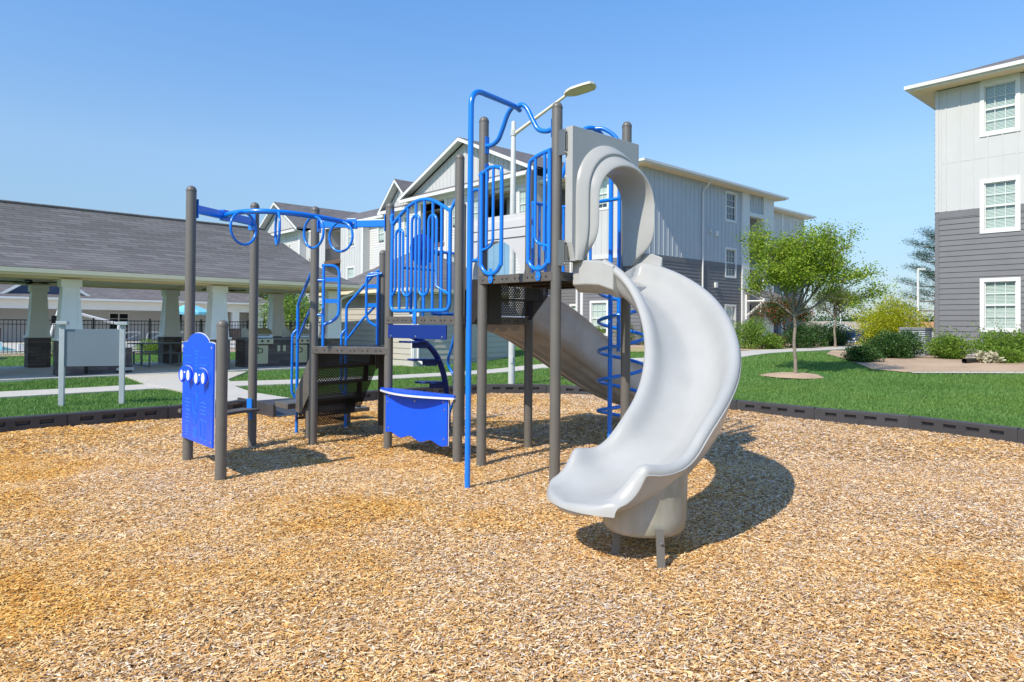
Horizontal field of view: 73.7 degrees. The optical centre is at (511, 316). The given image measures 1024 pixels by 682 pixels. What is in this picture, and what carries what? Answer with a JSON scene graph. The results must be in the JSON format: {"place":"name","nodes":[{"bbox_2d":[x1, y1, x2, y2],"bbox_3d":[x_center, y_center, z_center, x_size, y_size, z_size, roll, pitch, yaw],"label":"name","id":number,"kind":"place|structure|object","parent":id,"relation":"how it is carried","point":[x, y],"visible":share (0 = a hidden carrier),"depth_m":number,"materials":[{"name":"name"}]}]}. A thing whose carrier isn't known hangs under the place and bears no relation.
{"place":"outdoors","nodes":[
{"label":"outdoors","id":0,"kind":"place"},
{"bbox_2d":[0,346,16,350],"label":"pool water","id":1,"kind":"structure","parent":0,"point":[5,348],"depth_m":34.41,"materials":[{"name":"teal liquid"}]},
{"bbox_2d":[0,340,235,353],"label":"pool deck","id":2,"kind":"structure","parent":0,"point":[12,345],"depth_m":44.01,"materials":[{"name":"concrete"}]},
{"bbox_2d":[0,342,139,350],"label":"pool edge wall","id":3,"kind":"structure","parent":2,"relation":"on","point":[18,347],"depth_m":33.62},
{"bbox_2d":[50,312,119,335],"bbox_3d":[-21.596,0.646,34.636,3.558,2.236,0.200,1,-1,-42],"label":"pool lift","id":4,"kind":"object","parent":2,"relation":"on","point":[84,315],"visible":0.2,"depth_m":34.77,"materials":[{"name":"white metal"}]},
{"bbox_2d":[0,284,268,341],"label":"clubhouse","id":5,"kind":"structure","parent":2,"relation":"on","point":[138,306],"depth_m":51.42},
{"bbox_2d":[107,312,130,340],"bbox_3d":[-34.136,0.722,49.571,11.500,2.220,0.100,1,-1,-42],"label":"door","id":6,"kind":"structure","parent":5,"relation":"in","point":[109,313],"depth_m":52.84,"materials":[{"name":"white wood"}]},
{"bbox_2d":[179,305,206,314],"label":"pool umbrella","id":7,"kind":"object","parent":2,"relation":"on","point":[199,310],"visible":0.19,"depth_m":43.85,"materials":[{"name":"teal fabric"}]},
{"bbox_2d":[258,293,321,327],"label":"tree","id":8,"kind":"object","parent":2,"relation":"on","point":[290,309],"visible":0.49,"depth_m":51.50,"materials":[{"name":"green plant"}]},
{"bbox_2d":[0,360,348,381],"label":"pavilion floor","id":9,"kind":"structure","parent":0,"point":[14,373],"depth_m":19.96,"materials":[{"name":"grey concrete"}]},
{"bbox_2d":[84,347,133,373],"bbox_3d":[-11.377,1.244,19.277,1.150,0.700,0.500,1,-1,-44],"label":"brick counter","id":10,"kind":"object","parent":9,"relation":"on","point":[108,369],"visible":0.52,"depth_m":19.11,"materials":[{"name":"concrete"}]},
{"bbox_2d":[127,342,182,366],"bbox_3d":[-11.864,1.253,22.769,1.600,0.760,1.840,1,-1,-44],"label":"picnic table","id":11,"kind":"object","parent":9,"relation":"on","point":[170,352],"visible":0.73,"depth_m":22.49,"materials":[{"name":"grey metal"}]},
{"bbox_2d":[0,200,364,375],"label":"pavilion","id":12,"kind":"structure","parent":9,"relation":"on","point":[70,251],"depth_m":20.82,"materials":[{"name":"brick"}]},
{"bbox_2d":[0,280,56,283],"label":"ceiling fan","id":13,"kind":"object","parent":12,"relation":"hanging from","point":[27,282],"visible":0.84,"depth_m":19.42,"materials":[{"name":"black"}]},
{"bbox_2d":[234,338,318,366],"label":"grill island","id":14,"kind":"structure","parent":9,"relation":"on","point":[279,351],"depth_m":22.73,"materials":[{"name":"brick"}]},
{"bbox_2d":[241,328,272,363],"bbox_3d":[-8.430,0.973,22.602,0.760,1.170,0.810,1,-1,-44],"label":"gas grill","id":15,"kind":"object","parent":14,"relation":"in","point":[265,335],"visible":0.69,"depth_m":22.45,"materials":[{"name":"silver metal"}]},
{"bbox_2d":[257,345,267,363],"bbox_3d":[-8.236,1.252,22.396,0.500,0.610,0.067,1,-1,-44],"label":"cabinet door","id":16,"kind":"structure","parent":15,"relation":"in","point":[262,358],"depth_m":22.44,"materials":[{"name":"silver metal"}]},
{"bbox_2d":[282,328,309,362],"bbox_3d":[-7.423,0.993,23.574,0.760,1.170,0.810,1,-1,-44],"label":"gas grill","id":17,"kind":"object","parent":14,"relation":"in","point":[304,337],"visible":0.54,"depth_m":23.39,"materials":[{"name":"silver metal"}]},
{"bbox_2d":[293,345,306,362],"bbox_3d":[-7.229,1.272,23.368,0.500,0.610,0.067,1,-1,-44],"label":"cabinet door","id":18,"kind":"structure","parent":17,"relation":"in","point":[302,348],"depth_m":23.40,"materials":[{"name":"silver metal"}]},
{"bbox_2d":[125,371,286,400],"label":"path","id":19,"kind":"structure","parent":0,"point":[170,381],"depth_m":16.16,"materials":[{"name":"concrete"}]},
{"bbox_2d":[0,345,861,398],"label":"sidewalk","id":20,"kind":"structure","parent":0,"point":[49,392],"depth_m":16.78,"materials":[{"name":"concrete"}]},
{"bbox_2d":[0,393,1023,681],"bbox_3d":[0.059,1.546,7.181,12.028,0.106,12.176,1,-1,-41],"label":"wood chips","id":21,"kind":"object","parent":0,"point":[314,469],"visible":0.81,"depth_m":4.25,"materials":[{"name":"beige wood"}]},
{"bbox_2d":[237,395,341,416],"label":"ramp","id":22,"kind":"structure","parent":21,"relation":"on","point":[268,408],"depth_m":10.81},
{"bbox_2d":[178,89,741,569],"bbox_3d":[-0.660,-0.241,7.719,5.543,3.959,7.002,0,-1,9],"label":"play structure","id":23,"kind":"object","parent":21,"relation":"on","point":[672,395],"visible":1,"depth_m":6.84,"materials":[{"name":"metal"}]},
{"bbox_2d":[0,338,1023,432],"bbox_3d":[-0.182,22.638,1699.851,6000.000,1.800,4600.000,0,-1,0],"label":"lawn","id":24,"kind":"structure","parent":0,"point":[825,375],"depth_m":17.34,"materials":[{"name":"green plant"}]},
{"bbox_2d":[0,413,67,433],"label":"border timber","id":25,"kind":"object","parent":24,"relation":"on","point":[19,423],"visible":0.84,"depth_m":9.11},
{"bbox_2d":[56,321,128,406],"bbox_3d":[-7.497,0.889,12.199,1.106,1.600,0.170,1,-1,-20],"label":"sign board","id":26,"kind":"object","parent":24,"relation":"on","point":[91,347],"visible":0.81,"depth_m":12.18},
{"bbox_2d":[0,350,234,356],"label":"planting bed","id":27,"kind":"object","parent":24,"relation":"on","point":[51,354],"depth_m":29.95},
{"bbox_2d":[0,316,320,353],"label":"pool fence","id":28,"kind":"object","parent":27,"relation":"on","point":[92,324],"visible":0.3,"depth_m":33.04,"materials":[{"name":"black metal"}]},
{"bbox_2d":[67,405,168,426],"bbox_3d":[-5.667,1.483,9.890,1.322,0.285,0.119,1,-1,-44],"label":"border timber","id":29,"kind":"object","parent":24,"relation":"on","point":[122,415],"visible":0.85,"depth_m":9.82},
{"bbox_2d":[134,338,157,352],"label":"shrub","id":30,"kind":"object","parent":24,"relation":"on","point":[145,346],"visible":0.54,"depth_m":31.17,"materials":[{"name":"green plant"}]},
{"bbox_2d":[147,340,157,354],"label":"shrub","id":31,"kind":"object","parent":24,"relation":"on","point":[154,346],"visible":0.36,"depth_m":30.97,"materials":[{"name":"green plant"}]},
{"bbox_2d":[167,400,246,418],"bbox_3d":[-4.737,1.501,10.790,1.322,0.285,0.119,1,-1,-44],"label":"border timber","id":32,"kind":"object","parent":24,"relation":"on","point":[174,412],"visible":0.2,"depth_m":10.41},
{"bbox_2d":[245,293,309,327],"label":"tree","id":33,"kind":"object","parent":24,"relation":"on","point":[262,296],"visible":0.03,"depth_m":61.26,"materials":[{"name":"green plant"}]},
{"bbox_2d":[321,390,376,402],"bbox_3d":[-2.985,1.537,12.564,0.119,0.285,1.195,0,-1,43],"label":"border timber","id":34,"kind":"object","parent":24,"relation":"on","point":[370,395],"visible":0.23,"depth_m":12.84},
{"bbox_2d":[376,386,431,399],"bbox_3d":[-2.105,1.554,13.415,1.302,0.285,0.119,1,-1,-42],"label":"border timber","id":35,"kind":"object","parent":24,"relation":"on","point":[426,389],"visible":0.16,"depth_m":13.60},
{"bbox_2d":[319,253,519,366],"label":"shed","id":36,"kind":"structure","parent":24,"relation":"on","point":[364,333],"depth_m":25.39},
{"bbox_2d":[432,384,476,394],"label":"border timber","id":37,"kind":"object","parent":24,"relation":"on","point":[473,389],"visible":0.16,"depth_m":14.04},
{"bbox_2d":[487,384,546,393],"bbox_3d":[0.111,1.586,14.563,1.329,0.285,0.119,0,-1,-2],"label":"border timber","id":38,"kind":"object","parent":24,"relation":"on","point":[510,388],"visible":0.7,"depth_m":14.51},
{"bbox_2d":[259,137,815,344],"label":"apartment building","id":39,"kind":"structure","parent":24,"relation":"on","point":[700,219],"depth_m":41.36,"materials":[{"name":"grey wood"}]},
{"bbox_2d":[346,266,354,279],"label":"window","id":40,"kind":"structure","parent":39,"relation":"in","point":[352,268],"depth_m":56.37,"materials":[{"name":"white glass"}]},
{"bbox_2d":[347,229,354,247],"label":"window","id":41,"kind":"structure","parent":39,"relation":"in","point":[348,230],"depth_m":56.58,"materials":[{"name":"white glass"}]},
{"bbox_2d":[377,227,383,244],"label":"window","id":42,"kind":"structure","parent":39,"relation":"in","point":[381,229],"depth_m":54.09,"materials":[{"name":"white glass"}]},
{"bbox_2d":[394,218,396,240],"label":"window","id":43,"kind":"structure","parent":39,"relation":"in","point":[395,226],"depth_m":51.64,"materials":[{"name":"white glass"}]},
{"bbox_2d":[403,215,406,238],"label":"window","id":44,"kind":"structure","parent":39,"relation":"in","point":[404,217],"depth_m":50.57,"materials":[{"name":"white glass"}]},
{"bbox_2d":[451,203,454,229],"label":"window","id":45,"kind":"structure","parent":39,"relation":"in","point":[453,211],"depth_m":45.39,"materials":[{"name":"white glass"}]},
{"bbox_2d":[474,198,477,219],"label":"window","id":46,"kind":"structure","parent":39,"relation":"in","point":[476,199],"depth_m":43.63,"materials":[{"name":"white glass"}]},
{"bbox_2d":[517,188,525,212],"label":"window","id":47,"kind":"structure","parent":39,"relation":"in","point":[522,191],"depth_m":40.42,"materials":[{"name":"white glass"}]},
{"bbox_2d":[570,262,572,272],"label":"window","id":48,"kind":"structure","parent":39,"relation":"in","point":[571,263],"depth_m":40.30,"materials":[{"name":"white glass"}]},
{"bbox_2d":[590,300,607,335],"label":"window","id":49,"kind":"structure","parent":39,"relation":"in","point":[598,309],"depth_m":37.19,"materials":[{"name":"white glass"}]},
{"bbox_2d":[599,176,608,210],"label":"window","id":50,"kind":"structure","parent":39,"relation":"in","point":[604,191],"depth_m":37.00,"materials":[{"name":"white glass"}]},
{"bbox_2d":[725,304,735,323],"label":"window","id":51,"kind":"structure","parent":39,"relation":"in","point":[729,310],"depth_m":41.00,"materials":[{"name":"white glass"}]},
{"bbox_2d":[725,247,736,278],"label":"window","id":52,"kind":"structure","parent":39,"relation":"in","point":[730,256],"depth_m":40.95,"materials":[{"name":"white glass"}]},
{"bbox_2d":[725,190,736,222],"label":"window","id":53,"kind":"structure","parent":39,"relation":"in","point":[730,199],"depth_m":40.98,"materials":[{"name":"white glass"}]},
{"bbox_2d":[774,324,777,340],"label":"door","id":54,"kind":"structure","parent":39,"relation":"in","point":[775,328],"depth_m":48.68,"materials":[{"name":"grey"}]},
{"bbox_2d":[790,218,797,238],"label":"window","id":55,"kind":"structure","parent":39,"relation":"in","point":[790,218],"depth_m":50.49,"materials":[{"name":"white glass"}]},
{"bbox_2d":[508,81,595,383],"bbox_3d":[0.940,-1.853,16.465,2.150,7.323,0.531,0,-1,21],"label":"street lamp","id":56,"kind":"object","parent":24,"relation":"on","point":[582,88],"visible":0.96,"depth_m":16.75,"materials":[{"name":"metal"}]},
{"bbox_2d":[547,384,592,394],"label":"border timber","id":57,"kind":"object","parent":24,"relation":"on","point":[570,389],"visible":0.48,"depth_m":14.30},
{"bbox_2d":[515,343,851,349],"bbox_3d":[12.122,1.759,36.594,28.430,0.490,15.706,1,-1,-13],"label":"planting bed","id":58,"kind":"object","parent":24,"relation":"on","point":[636,346],"visible":0.07,"depth_m":31.96,"materials":[{"name":"brown soil"}]},
{"bbox_2d":[596,325,605,335],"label":"shrub","id":59,"kind":"object","parent":58,"relation":"on","point":[601,330],"visible":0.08,"depth_m":34.85,"materials":[{"name":"green plant"}]},
{"bbox_2d":[613,322,635,340],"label":"shrub","id":60,"kind":"object","parent":58,"relation":"on","point":[633,335],"visible":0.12,"depth_m":34.10,"materials":[{"name":"green plant"}]},
{"bbox_2d":[733,315,773,348],"bbox_3d":[10.514,0.729,30.181,2.042,1.560,2.070,0,-1,0],"label":"shrub","id":61,"kind":"object","parent":58,"relation":"on","point":[752,334],"visible":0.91,"depth_m":29.90,"materials":[{"name":"green plant"}]},
{"bbox_2d":[757,332,785,348],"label":"shrub","id":62,"kind":"object","parent":58,"relation":"on","point":[778,344],"visible":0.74,"depth_m":29.84,"materials":[{"name":"green plant"}]},
{"bbox_2d":[774,332,787,347],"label":"shrub","id":63,"kind":"object","parent":58,"relation":"on","point":[782,336],"visible":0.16,"depth_m":30.74,"materials":[{"name":"green plant"}]},
{"bbox_2d":[749,292,815,347],"bbox_3d":[12.867,0.213,32.239,2.922,2.790,2.805,0,-1,45],"label":"tree","id":64,"kind":"object","parent":58,"relation":"on","point":[776,313],"visible":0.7,"depth_m":31.98,"materials":[{"name":"green plant"}]},
{"bbox_2d":[787,320,838,346],"bbox_3d":[15.129,0.820,34.562,2.196,1.560,2.274,1,-1,-43],"label":"shrub","id":65,"kind":"object","parent":58,"relation":"on","point":[816,328],"visible":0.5,"depth_m":34.22,"materials":[{"name":"green plant"}]},
{"bbox_2d":[825,327,847,345],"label":"shrub","id":66,"kind":"object","parent":58,"relation":"on","point":[840,338],"visible":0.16,"depth_m":36.13,"materials":[{"name":"green plant"}]},
{"bbox_2d":[817,319,859,345],"bbox_3d":[16.899,0.880,35.741,2.300,1.498,2.242,0,-1,0],"label":"shrub","id":67,"kind":"object","parent":58,"relation":"on","point":[839,329],"visible":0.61,"depth_m":35.46,"materials":[{"name":"green plant"}]},
{"bbox_2d":[729,399,736,410],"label":"border timber","id":68,"kind":"object","parent":24,"relation":"on","point":[733,404],"visible":0.16,"depth_m":11.78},
{"bbox_2d":[630,345,851,351],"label":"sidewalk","id":69,"kind":"structure","parent":24,"relation":"on","point":[637,349],"depth_m":29.27,"materials":[{"name":"concrete"}]},
{"bbox_2d":[737,400,815,420],"bbox_3d":[4.366,1.580,11.250,0.119,0.285,1.373,1,-1,-42],"label":"border timber","id":70,"kind":"object","parent":24,"relation":"on","point":[797,411],"visible":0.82,"depth_m":11.19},
{"bbox_2d":[760,372,823,378],"bbox_3d":[7.408,1.528,17.927,1.682,0.090,1.617,0,-1,0],"label":"mulch ring","id":71,"kind":"object","parent":24,"relation":"on","point":[799,375],"visible":0.95,"depth_m":17.56,"materials":[{"name":"brown soil"}]},
{"bbox_2d":[731,216,897,372],"bbox_3d":[7.827,-0.493,17.843,3.863,4.342,2.840,0,-1,0],"label":"young tree","id":72,"kind":"object","parent":71,"relation":"on","point":[810,261],"visible":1,"depth_m":17.49,"materials":[{"name":"green plant"}]},
{"bbox_2d":[779,321,819,347],"bbox_3d":[13.360,0.854,31.742,1.822,1.393,1.652,0,-1,0],"label":"shrub","id":73,"kind":"object","parent":24,"relation":"on","point":[806,339],"visible":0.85,"depth_m":31.47,"materials":[{"name":"green plant"}]},
{"bbox_2d":[802,281,871,346],"bbox_3d":[16.015,-0.102,33.437,2.781,3.490,2.722,1,-1,-25],"label":"tree","id":74,"kind":"object","parent":24,"relation":"on","point":[836,304],"visible":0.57,"depth_m":33.55,"materials":[{"name":"green plant"}]},
{"bbox_2d":[804,320,908,332],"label":"long house","id":75,"kind":"structure","parent":24,"relation":"on","point":[842,322],"depth_m":191.89,"materials":[{"name":"grey"}]},
{"bbox_2d":[815,407,910,429],"bbox_3d":[5.299,1.576,10.305,1.351,0.285,0.119,0,-1,43],"label":"border timber","id":76,"kind":"object","parent":24,"relation":"on","point":[867,418],"visible":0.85,"depth_m":10.26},
{"bbox_2d":[805,307,933,321],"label":"tree line","id":77,"kind":"object","parent":24,"relation":"on","point":[843,319],"visible":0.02,"depth_m":238.10,"materials":[{"name":"green plant"}]},
{"bbox_2d":[889,226,934,336],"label":"pine tree","id":78,"kind":"object","parent":24,"relation":"on","point":[928,274],"visible":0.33,"depth_m":54.27,"materials":[{"name":"green plant"}]},
{"bbox_2d":[916,268,925,323],"bbox_3d":[23.635,-0.504,39.511,0.440,4.580,0.300,0,-1,0],"label":"street lamp","id":79,"kind":"object","parent":24,"relation":"on","point":[918,293],"visible":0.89,"depth_m":39.47,"materials":[{"name":"white metal"}]},
{"bbox_2d":[826,350,1023,371],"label":"planting bed","id":80,"kind":"object","parent":24,"relation":"on","point":[923,364],"visible":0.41,"depth_m":19.24,"materials":[{"name":"beige soil"}]},
{"bbox_2d":[840,342,886,361],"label":"shrub","id":81,"kind":"object","parent":80,"relation":"on","point":[865,353],"visible":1,"depth_m":20.70,"materials":[{"name":"green plant"}]},
{"bbox_2d":[840,278,934,344],"bbox_3d":[14.815,0.011,26.783,3.347,2.980,3.317,0,-1,0],"label":"bush","id":82,"kind":"object","parent":80,"relation":"on","point":[896,318],"visible":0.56,"depth_m":26.29,"materials":[{"name":"green plant"}]},
{"bbox_2d":[859,329,919,358],"bbox_3d":[12.274,0.906,22.300,1.729,1.052,1.657,0,-1,42],"label":"shrub","id":83,"kind":"object","parent":80,"relation":"on","point":[892,347],"visible":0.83,"depth_m":22.01,"materials":[{"name":"green plant"}]},
{"bbox_2d":[885,328,925,356],"bbox_3d":[13.075,0.902,22.743,1.313,1.073,1.326,1,-1,-40],"label":"shrub","id":84,"kind":"object","parent":80,"relation":"on","point":[917,336],"visible":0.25,"depth_m":22.44,"materials":[{"name":"green plant"}]},
{"bbox_2d":[899,327,932,355],"bbox_3d":[14.343,0.891,24.242,0.840,1.000,0.840,1,-1,-42],"label":"air conditioner","id":85,"kind":"object","parent":80,"relation":"on","point":[923,331],"visible":0.39,"depth_m":23.85,"materials":[{"name":"grey metal"}]},
{"bbox_2d":[913,324,990,358],"bbox_3d":[13.907,0.810,21.736,2.183,1.246,2.105,0,-1,0],"label":"bush","id":86,"kind":"object","parent":80,"relation":"on","point":[949,349],"visible":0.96,"depth_m":21.60,"materials":[{"name":"green plant"}]},
{"bbox_2d":[962,358,978,362],"bbox_3d":[13.355,1.286,19.839,0.700,0.150,0.150,1,-1,-26],"label":"drain pipe","id":87,"kind":"object","parent":80,"relation":"on","point":[969,360],"visible":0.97,"depth_m":19.75,"materials":[{"name":"black plastic"}]},
{"bbox_2d":[951,321,1023,360],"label":"bush","id":88,"kind":"object","parent":80,"relation":"on","point":[1016,341],"visible":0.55,"depth_m":20.46,"materials":[{"name":"green plant"}]},
{"bbox_2d":[971,350,1005,362],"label":"bush","id":89,"kind":"object","parent":80,"relation":"on","point":[988,357],"visible":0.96,"depth_m":19.70,"materials":[{"name":"white plant"}]},
{"bbox_2d":[984,344,1023,362],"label":"bush","id":90,"kind":"object","parent":80,"relation":"on","point":[1011,357],"visible":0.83,"depth_m":19.63,"materials":[{"name":"green plant"}]},
{"bbox_2d":[921,322,933,336],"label":"brick house","id":91,"kind":"structure","parent":24,"relation":"on","point":[932,325],"depth_m":190.27,"materials":[{"name":"brown brick"}]},
{"bbox_2d":[904,55,1023,356],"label":"apartment building","id":92,"kind":"structure","parent":24,"relation":"on","point":[979,196],"depth_m":22.95,"materials":[{"name":"grey wood"}]},
{"bbox_2d":[980,277,1020,331],"bbox_3d":[16.187,-0.375,22.592,0.335,1.800,1.120,1,-1,-42],"label":"window","id":93,"kind":"structure","parent":92,"relation":"in","point":[1003,298],"depth_m":22.55,"materials":[{"name":"white glass"}]},
{"bbox_2d":[980,175,1020,233],"bbox_3d":[16.213,-3.675,22.632,0.335,1.800,1.120,1,-1,-42],"label":"window","id":94,"kind":"structure","parent":92,"relation":"in","point":[1002,199],"depth_m":22.59,"materials":[{"name":"white glass"}]},
{"bbox_2d":[980,75,1020,136],"bbox_3d":[16.239,-6.924,22.672,0.335,1.800,1.120,1,-1,-42],"label":"window","id":95,"kind":"structure","parent":92,"relation":"in","point":[1002,101],"depth_m":22.62,"materials":[{"name":"white glass"}]},
{"bbox_2d":[911,415,1019,445],"bbox_3d":[6.143,1.570,9.264,0.119,0.285,1.379,1,-1,-32],"label":"border timber","id":96,"kind":"object","parent":24,"relation":"on","point":[976,430],"visible":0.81,"depth_m":9.21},
{"bbox_2d":[912,372,1023,372],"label":"sidewalk edge","id":97,"kind":"object","parent":24,"relation":"on","point":[968,372],"visible":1,"depth_m":17.36,"materials":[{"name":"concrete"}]},
{"bbox_2d":[1019,428,1023,444],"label":"border timber","id":98,"kind":"object","parent":24,"relation":"on","point":[1021,435],"visible":0.78,"depth_m":8.65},
{"bbox_2d":[0,0,1023,320],"label":"sky","id":99,"kind":"structure","parent":0,"point":[123,106],"materials":[{"name":"blue"}]},
{"bbox_2d":[846,330,868,343],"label":"pickup truck","id":100,"kind":"object","parent":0,"point":[854,339],"visible":0.21,"depth_m":76.51,"materials":[{"name":"blue paint"}]}
]}

